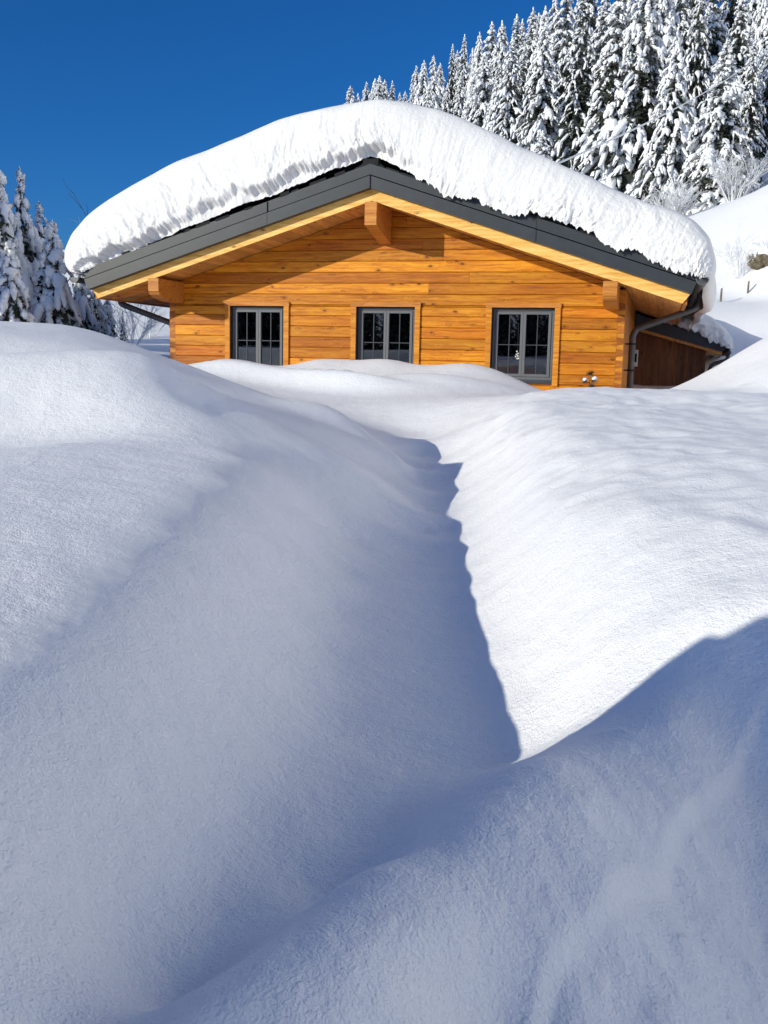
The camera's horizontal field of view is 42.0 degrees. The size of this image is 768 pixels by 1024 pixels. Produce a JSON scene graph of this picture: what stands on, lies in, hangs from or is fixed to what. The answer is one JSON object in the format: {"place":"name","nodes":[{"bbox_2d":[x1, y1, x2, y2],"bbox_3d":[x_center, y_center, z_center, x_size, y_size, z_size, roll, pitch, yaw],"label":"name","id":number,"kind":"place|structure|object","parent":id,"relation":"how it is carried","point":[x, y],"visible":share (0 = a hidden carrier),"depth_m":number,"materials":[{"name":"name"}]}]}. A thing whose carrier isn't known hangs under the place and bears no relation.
{"place":"outdoors","nodes":[
{"label":"outdoors","id":0,"kind":"place"},
{"bbox_2d":[0,0,748,249],"label":"sky","id":1,"kind":"structure","parent":0,"point":[98,97],"materials":[{"name":"blue"}]},
{"bbox_2d":[0,164,767,1023],"bbox_3d":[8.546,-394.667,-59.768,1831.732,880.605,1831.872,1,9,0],"label":"snow ground","id":2,"kind":"structure","parent":0,"point":[366,692],"depth_m":2.40,"materials":[{"name":"white snow"}]},
{"bbox_2d":[0,239,34,322],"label":"spruce tree","id":3,"kind":"object","parent":2,"relation":"on","point":[11,281],"visible":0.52,"depth_m":17.52,"materials":[{"name":"white plant"}]},
{"bbox_2d":[0,170,35,308],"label":"spruce tree","id":4,"kind":"object","parent":2,"relation":"on","point":[7,216],"visible":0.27,"depth_m":18.93,"materials":[{"name":"white plant"}]},
{"bbox_2d":[11,166,43,319],"bbox_3d":[-7.452,-3.922,20.538,1.812,6.181,2.096,1,9,-5],"label":"spruce tree","id":5,"kind":"object","parent":2,"relation":"on","point":[26,234],"visible":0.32,"depth_m":20.29,"materials":[{"name":"white plant"}]},
{"bbox_2d":[34,201,60,288],"bbox_3d":[-7.655,-4.208,22.535,1.882,5.458,2.178,-7,12,-44],"label":"spruce tree","id":6,"kind":"object","parent":2,"relation":"on","point":[39,215],"visible":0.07,"depth_m":22.25,"materials":[{"name":"white plant"}]},
{"bbox_2d":[29,219,83,326],"bbox_3d":[-6.365,-2.919,19.557,1.978,5.413,2.093,6,10,31],"label":"spruce tree","id":7,"kind":"object","parent":2,"relation":"on","point":[50,305],"visible":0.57,"depth_m":18.94,"materials":[{"name":"white plant"}]},
{"bbox_2d":[40,180,98,308],"bbox_3d":[-6.884,-4.841,20.239,2.134,3.438,1.524,1,9,0],"label":"bare sapling","id":8,"kind":"object","parent":2,"relation":"on","point":[79,205],"visible":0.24,"depth_m":19.82,"materials":[{"name":"brown plant"}]},
{"bbox_2d":[73,274,98,331],"bbox_3d":[-6.672,-3.409,22.363,1.325,4.432,1.402,9,12,44],"label":"spruce tree","id":9,"kind":"object","parent":2,"relation":"on","point":[81,291],"visible":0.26,"depth_m":21.94,"materials":[{"name":"white plant"}]},
{"bbox_2d":[89,290,109,335],"bbox_3d":[-6.576,-3.647,22.666,1.064,3.246,1.230,5,9,22],"label":"spruce tree","id":10,"kind":"object","parent":2,"relation":"on","point":[101,318],"visible":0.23,"depth_m":22.54,"materials":[{"name":"white plant"}]},
{"bbox_2d":[102,300,117,337],"bbox_3d":[-6.608,-3.584,24.206,1.086,3.269,1.149,-2,9,-22],"label":"spruce tree","id":11,"kind":"object","parent":2,"relation":"on","point":[111,332],"visible":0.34,"depth_m":24.03,"materials":[{"name":"white plant"}]},
{"bbox_2d":[70,217,169,337],"bbox_3d":[-8.325,-8.128,35.755,4.617,4.032,4.869,1,9,0],"label":"bare shrub","id":12,"kind":"object","parent":2,"relation":"on","point":[152,308],"visible":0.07,"depth_m":36.02,"materials":[{"name":"plant"}]},
{"bbox_2d":[118,309,128,342],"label":"spruce tree","id":13,"kind":"object","parent":2,"relation":"on","point":[123,334],"visible":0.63,"depth_m":28.55,"materials":[{"name":"white plant"}]},
{"bbox_2d":[112,302,166,345],"bbox_3d":[-7.499,-5.907,30.071,1.686,1.933,2.226,8,11,40],"label":"bare shrub","id":14,"kind":"object","parent":2,"relation":"on","point":[147,329],"visible":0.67,"depth_m":30.10,"materials":[{"name":"grey plant"}]},
{"bbox_2d":[344,85,354,103],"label":"spruce tree","id":15,"kind":"object","parent":2,"relation":"on","point":[350,97],"visible":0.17,"depth_m":408.67,"materials":[{"name":"white plant"}]},
{"bbox_2d":[361,82,369,101],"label":"spruce tree","id":16,"kind":"object","parent":2,"relation":"on","point":[365,96],"visible":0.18,"depth_m":399.32,"materials":[{"name":"white plant"}]},
{"bbox_2d":[368,78,378,99],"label":"spruce tree","id":17,"kind":"object","parent":2,"relation":"on","point":[371,94],"visible":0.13,"depth_m":379.75,"materials":[{"name":"white plant"}]},
{"bbox_2d":[373,75,384,99],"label":"spruce tree","id":18,"kind":"object","parent":2,"relation":"on","point":[380,90],"visible":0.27,"depth_m":360.74,"materials":[{"name":"white plant"}]},
{"bbox_2d":[381,79,389,99],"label":"spruce tree","id":19,"kind":"object","parent":2,"relation":"on","point":[385,89],"visible":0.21,"depth_m":379.85,"materials":[{"name":"white plant"}]},
{"bbox_2d":[69,159,708,390],"bbox_3d":[1.152,-4.077,21.919,10.818,4.815,11.608,4,9,15],"label":"chalet","id":20,"kind":"object","parent":2,"relation":"on","point":[366,259],"visible":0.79,"depth_m":16.99,"materials":[{"name":"wood"}]},
{"bbox_2d":[224,301,289,365],"bbox_3d":[-2.272,-3.095,18.028,1.240,1.360,0.161,4,9,15],"label":"window","id":21,"kind":"structure","parent":20,"relation":"in","point":[259,332],"depth_m":18.04,"materials":[{"name":"grey glass"}]},
{"bbox_2d":[350,302,420,364],"bbox_3d":[0.030,-2.954,17.414,1.255,1.360,0.161,4,9,15],"label":"window","id":22,"kind":"structure","parent":20,"relation":"in","point":[390,330],"depth_m":17.42,"materials":[{"name":"grey glass"}]},
{"bbox_2d":[65,99,715,323],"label":"roof snow","id":23,"kind":"structure","parent":20,"relation":"on","point":[447,154],"depth_m":15.91,"materials":[{"name":"white snow"}]},
{"bbox_2d":[484,303,561,385],"bbox_3d":[2.325,-2.812,16.803,1.254,1.360,0.161,4,9,15],"label":"window","id":24,"kind":"structure","parent":20,"relation":"in","point":[537,338],"depth_m":16.81,"materials":[{"name":"grey"}]},
{"bbox_2d":[388,80,396,100],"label":"spruce tree","id":25,"kind":"object","parent":2,"relation":"on","point":[391,95],"visible":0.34,"depth_m":342.15,"materials":[{"name":"white plant"}]},
{"bbox_2d":[402,91,407,101],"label":"spruce tree","id":26,"kind":"object","parent":2,"relation":"on","point":[405,98],"visible":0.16,"depth_m":313.97,"materials":[{"name":"white plant"}]},
{"bbox_2d":[407,65,418,102],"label":"spruce tree","id":27,"kind":"object","parent":2,"relation":"on","point":[414,81],"visible":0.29,"depth_m":246.66,"materials":[{"name":"white plant"}]},
{"bbox_2d":[413,60,428,106],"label":"spruce tree","id":28,"kind":"object","parent":2,"relation":"on","point":[421,86],"visible":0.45,"depth_m":236.82,"materials":[{"name":"white plant"}]},
{"bbox_2d":[426,83,436,108],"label":"spruce tree","id":29,"kind":"object","parent":2,"relation":"on","point":[430,100],"visible":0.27,"depth_m":161.61,"materials":[{"name":"white plant"}]},
{"bbox_2d":[422,55,441,109],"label":"spruce tree","id":30,"kind":"object","parent":2,"relation":"on","point":[436,92],"visible":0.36,"depth_m":217.79,"materials":[{"name":"white plant"}]},
{"bbox_2d":[436,63,445,109],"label":"spruce tree","id":31,"kind":"object","parent":2,"relation":"on","point":[441,78],"visible":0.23,"depth_m":227.46,"materials":[{"name":"white plant"}]},
{"bbox_2d":[441,84,453,113],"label":"spruce tree","id":32,"kind":"object","parent":2,"relation":"on","point":[446,106],"visible":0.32,"depth_m":142.62,"materials":[{"name":"white plant"}]},
{"bbox_2d":[442,44,457,114],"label":"spruce tree","id":33,"kind":"object","parent":2,"relation":"on","point":[452,75],"visible":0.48,"depth_m":189.40,"materials":[{"name":"white plant"}]},
{"bbox_2d":[454,50,460,83],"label":"spruce tree","id":34,"kind":"object","parent":2,"relation":"on","point":[457,56],"visible":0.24,"depth_m":193.82,"materials":[{"name":"white plant"}]},
{"bbox_2d":[451,75,466,118],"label":"spruce tree","id":35,"kind":"object","parent":2,"relation":"on","point":[458,110],"visible":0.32,"depth_m":132.90,"materials":[{"name":"white plant"}]},
{"bbox_2d":[453,34,469,115],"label":"spruce tree","id":36,"kind":"object","parent":2,"relation":"on","point":[462,59],"visible":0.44,"depth_m":174.88,"materials":[{"name":"white plant"}]},
{"bbox_2d":[463,75,475,119],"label":"spruce tree","id":37,"kind":"object","parent":2,"relation":"on","point":[466,113],"visible":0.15,"depth_m":118.81,"materials":[{"name":"white plant"}]},
{"bbox_2d":[465,48,473,98],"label":"spruce tree","id":38,"kind":"object","parent":2,"relation":"on","point":[471,60],"visible":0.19,"depth_m":170.48,"materials":[{"name":"white plant"}]},
{"bbox_2d":[465,32,482,99],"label":"spruce tree","id":39,"kind":"object","parent":2,"relation":"on","point":[477,56],"visible":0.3,"depth_m":160.48,"materials":[{"name":"white plant"}]},
{"bbox_2d":[467,53,494,126],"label":"spruce tree","id":40,"kind":"object","parent":2,"relation":"on","point":[479,99],"visible":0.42,"depth_m":104.03,"materials":[{"name":"white plant"}]},
{"bbox_2d":[480,21,497,81],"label":"spruce tree","id":41,"kind":"object","parent":2,"relation":"on","point":[491,39],"visible":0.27,"depth_m":146.10,"materials":[{"name":"white plant"}]},
{"bbox_2d":[482,80,499,132],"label":"spruce tree","id":42,"kind":"object","parent":2,"relation":"on","point":[490,119],"visible":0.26,"depth_m":99.68,"materials":[{"name":"white plant"}]},
{"bbox_2d":[491,57,502,99],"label":"spruce tree","id":43,"kind":"object","parent":2,"relation":"on","point":[498,76],"visible":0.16,"depth_m":108.89,"materials":[{"name":"white plant"}]},
{"bbox_2d":[488,20,508,93],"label":"spruce tree","id":44,"kind":"object","parent":2,"relation":"on","point":[501,50],"visible":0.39,"depth_m":141.19,"materials":[{"name":"white plant"}]},
{"bbox_2d":[489,36,525,144],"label":"spruce tree","id":45,"kind":"object","parent":2,"relation":"on","point":[508,114],"visible":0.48,"depth_m":94.50,"materials":[{"name":"white plant"}]},
{"bbox_2d":[502,14,525,101],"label":"spruce tree","id":46,"kind":"object","parent":2,"relation":"on","point":[516,33],"visible":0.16,"depth_m":131.89,"materials":[{"name":"white plant"}]},
{"bbox_2d":[516,19,526,65],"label":"spruce tree","id":47,"kind":"object","parent":2,"relation":"on","point":[522,32],"visible":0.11,"depth_m":133.64,"materials":[{"name":"white plant"}]},
{"bbox_2d":[515,46,529,135],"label":"spruce tree","id":48,"kind":"object","parent":2,"relation":"on","point":[523,74],"visible":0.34,"depth_m":102.16,"materials":[{"name":"white plant"}]},
{"bbox_2d":[517,7,538,106],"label":"spruce tree","id":49,"kind":"object","parent":2,"relation":"on","point":[530,43],"visible":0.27,"depth_m":122.46,"materials":[{"name":"white plant"}]},
{"bbox_2d":[530,12,540,51],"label":"spruce tree","id":50,"kind":"object","parent":2,"relation":"on","point":[538,20],"visible":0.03,"depth_m":124.11,"materials":[{"name":"white plant"}]},
{"bbox_2d":[511,21,564,160],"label":"spruce tree","id":51,"kind":"object","parent":2,"relation":"on","point":[534,119],"visible":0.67,"depth_m":86.68,"materials":[{"name":"white plant"}]},
{"bbox_2d":[529,6,550,89],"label":"spruce tree","id":52,"kind":"object","parent":2,"relation":"on","point":[545,17],"visible":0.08,"depth_m":117.53,"materials":[{"name":"white plant"}]},
{"bbox_2d":[534,130,551,158],"bbox_3d":[9.936,-19.621,63.748,4.229,9.040,4.713,5,9,25],"label":"spruce tree","id":53,"kind":"object","parent":2,"relation":"on","point":[544,145],"visible":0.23,"depth_m":63.11,"materials":[{"name":"white plant"}]},
{"bbox_2d":[547,0,560,47],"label":"spruce tree","id":54,"kind":"object","parent":2,"relation":"on","point":[556,10],"visible":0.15,"depth_m":110.75,"materials":[{"name":"white plant"}]},
{"bbox_2d":[552,0,583,149],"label":"spruce tree","id":55,"kind":"object","parent":2,"relation":"on","point":[561,50],"visible":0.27,"depth_m":93.91,"materials":[{"name":"white plant"}]},
{"bbox_2d":[546,0,601,171],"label":"spruce tree","id":56,"kind":"object","parent":2,"relation":"on","point":[579,78],"visible":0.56,"depth_m":75.44,"materials":[{"name":"white plant"}]},
{"bbox_2d":[571,0,601,66],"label":"spruce tree","id":57,"kind":"object","parent":2,"relation":"on","point":[594,6],"visible":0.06,"depth_m":107.53,"materials":[{"name":"white plant"}]},
{"bbox_2d":[581,369,598,386],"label":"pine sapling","id":58,"kind":"object","parent":2,"relation":"on","point":[593,380],"visible":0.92,"depth_m":14.95,"materials":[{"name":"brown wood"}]},
{"bbox_2d":[570,0,614,135],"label":"spruce tree","id":59,"kind":"object","parent":2,"relation":"on","point":[601,25],"visible":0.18,"depth_m":82.74,"materials":[{"name":"white plant"}]},
{"bbox_2d":[573,0,648,192],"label":"spruce tree","id":60,"kind":"object","parent":2,"relation":"on","point":[594,164],"visible":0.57,"depth_m":71.42,"materials":[{"name":"white plant"}]},
{"bbox_2d":[611,0,643,76],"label":"spruce tree","id":61,"kind":"object","parent":2,"relation":"on","point":[629,4],"visible":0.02,"depth_m":102.64,"materials":[{"name":"white plant"}]},
{"bbox_2d":[598,0,668,200],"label":"spruce tree","id":62,"kind":"object","parent":2,"relation":"on","point":[644,43],"visible":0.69,"depth_m":70.33,"materials":[{"name":"white plant"}]},
{"bbox_2d":[633,193,661,204],"bbox_3d":[15.332,-18.181,60.939,3.166,2.375,2.705,9,12,43],"label":"frosted shrub","id":63,"kind":"object","parent":2,"relation":"on","point":[649,201],"visible":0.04,"depth_m":60.64,"materials":[{"name":"white plant"}]},
{"bbox_2d":[638,0,681,88],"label":"spruce tree","id":64,"kind":"object","parent":2,"relation":"on","point":[666,31],"visible":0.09,"depth_m":93.22,"materials":[{"name":"white plant"}]},
{"bbox_2d":[630,31,698,209],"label":"spruce tree","id":65,"kind":"object","parent":2,"relation":"on","point":[666,156],"visible":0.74,"depth_m":68.07,"materials":[{"name":"white plant"}]},
{"bbox_2d":[644,177,708,214],"bbox_3d":[18.029,-19.427,62.078,3.744,3.090,4.570,-4,10,-32],"label":"frosted shrub","id":66,"kind":"object","parent":2,"relation":"on","point":[677,204],"visible":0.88,"depth_m":61.30,"materials":[{"name":"white plant"}]},
{"bbox_2d":[633,314,730,385],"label":"shed","id":67,"kind":"structure","parent":2,"relation":"on","point":[670,355],"depth_m":22.79,"materials":[{"name":"brown wood"}]},
{"bbox_2d":[659,311,732,349],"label":"snow","id":68,"kind":"structure","parent":67,"relation":"on","point":[711,329],"depth_m":22.14,"materials":[{"name":"white snow"}]},
{"bbox_2d":[673,0,693,61],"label":"spruce tree","id":69,"kind":"object","parent":2,"relation":"on","point":[682,6],"visible":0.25,"depth_m":104.84,"materials":[{"name":"white plant"}]},
{"bbox_2d":[679,0,704,39],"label":"spruce tree","id":70,"kind":"object","parent":2,"relation":"on","point":[692,4],"visible":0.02,"depth_m":116.99,"materials":[{"name":"white plant"}]},
{"bbox_2d":[681,0,717,152],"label":"spruce tree","id":71,"kind":"object","parent":2,"relation":"on","point":[695,57],"visible":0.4,"depth_m":79.89,"materials":[{"name":"white plant"}]},
{"bbox_2d":[693,0,731,103],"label":"spruce tree","id":72,"kind":"object","parent":2,"relation":"on","point":[718,28],"visible":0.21,"depth_m":98.23,"materials":[{"name":"white plant"}]},
{"bbox_2d":[676,38,759,214],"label":"spruce tree","id":73,"kind":"object","parent":2,"relation":"on","point":[725,137],"visible":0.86,"depth_m":66.16,"materials":[{"name":"white plant"}]},
{"bbox_2d":[720,287,722,301],"bbox_3d":[13.851,-8.841,41.101,0.097,0.830,0.089,3,9,11],"label":"fence post","id":74,"kind":"object","parent":2,"relation":"on","point":[721,294],"visible":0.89,"depth_m":41.06,"materials":[{"name":"white"}]},
{"bbox_2d":[720,0,737,43],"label":"spruce tree","id":75,"kind":"object","parent":2,"relation":"on","point":[727,19],"visible":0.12,"depth_m":121.56,"materials":[{"name":"white plant"}]},
{"bbox_2d":[693,146,767,201],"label":"frosted shrub","id":76,"kind":"object","parent":2,"relation":"on","point":[731,184],"visible":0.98,"depth_m":62.34,"materials":[{"name":"white plant"}]},
{"bbox_2d":[708,224,767,278],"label":"bare shrub","id":77,"kind":"object","parent":2,"relation":"on","point":[739,255],"visible":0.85,"depth_m":43.19,"materials":[{"name":"white plant"}]},
{"bbox_2d":[718,0,758,126],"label":"spruce tree","id":78,"kind":"object","parent":2,"relation":"on","point":[741,32],"visible":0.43,"depth_m":89.15,"materials":[{"name":"white plant"}]},
{"bbox_2d":[739,35,767,187],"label":"spruce tree","id":79,"kind":"object","parent":2,"relation":"on","point":[750,116],"visible":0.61,"depth_m":70.11,"materials":[{"name":"white plant"}]},
{"bbox_2d":[744,0,764,42],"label":"spruce tree","id":80,"kind":"object","parent":2,"relation":"on","point":[752,5],"visible":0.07,"depth_m":112.33,"materials":[{"name":"white plant"}]},
{"bbox_2d":[744,242,767,269],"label":"rock","id":81,"kind":"object","parent":2,"relation":"on","point":[759,261],"visible":0.97,"depth_m":42.67,"materials":[{"name":"white"}]},
{"bbox_2d":[745,16,767,109],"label":"spruce tree","id":82,"kind":"object","parent":2,"relation":"on","point":[759,59],"visible":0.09,"depth_m":85.05,"materials":[{"name":"white plant"}]},
{"bbox_2d":[750,0,767,86],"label":"spruce tree","id":83,"kind":"object","parent":2,"relation":"on","point":[760,18],"visible":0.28,"depth_m":93.56,"materials":[{"name":"white plant"}]},
{"bbox_2d":[755,43,767,165],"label":"spruce tree","id":84,"kind":"object","parent":2,"relation":"on","point":[764,94],"visible":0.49,"depth_m":77.70,"materials":[{"name":"white plant"}]},
{"bbox_2d":[557,50,767,163],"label":"overhead wire","id":85,"kind":"object","parent":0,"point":[578,154],"visible":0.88,"depth_m":35.90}
]}

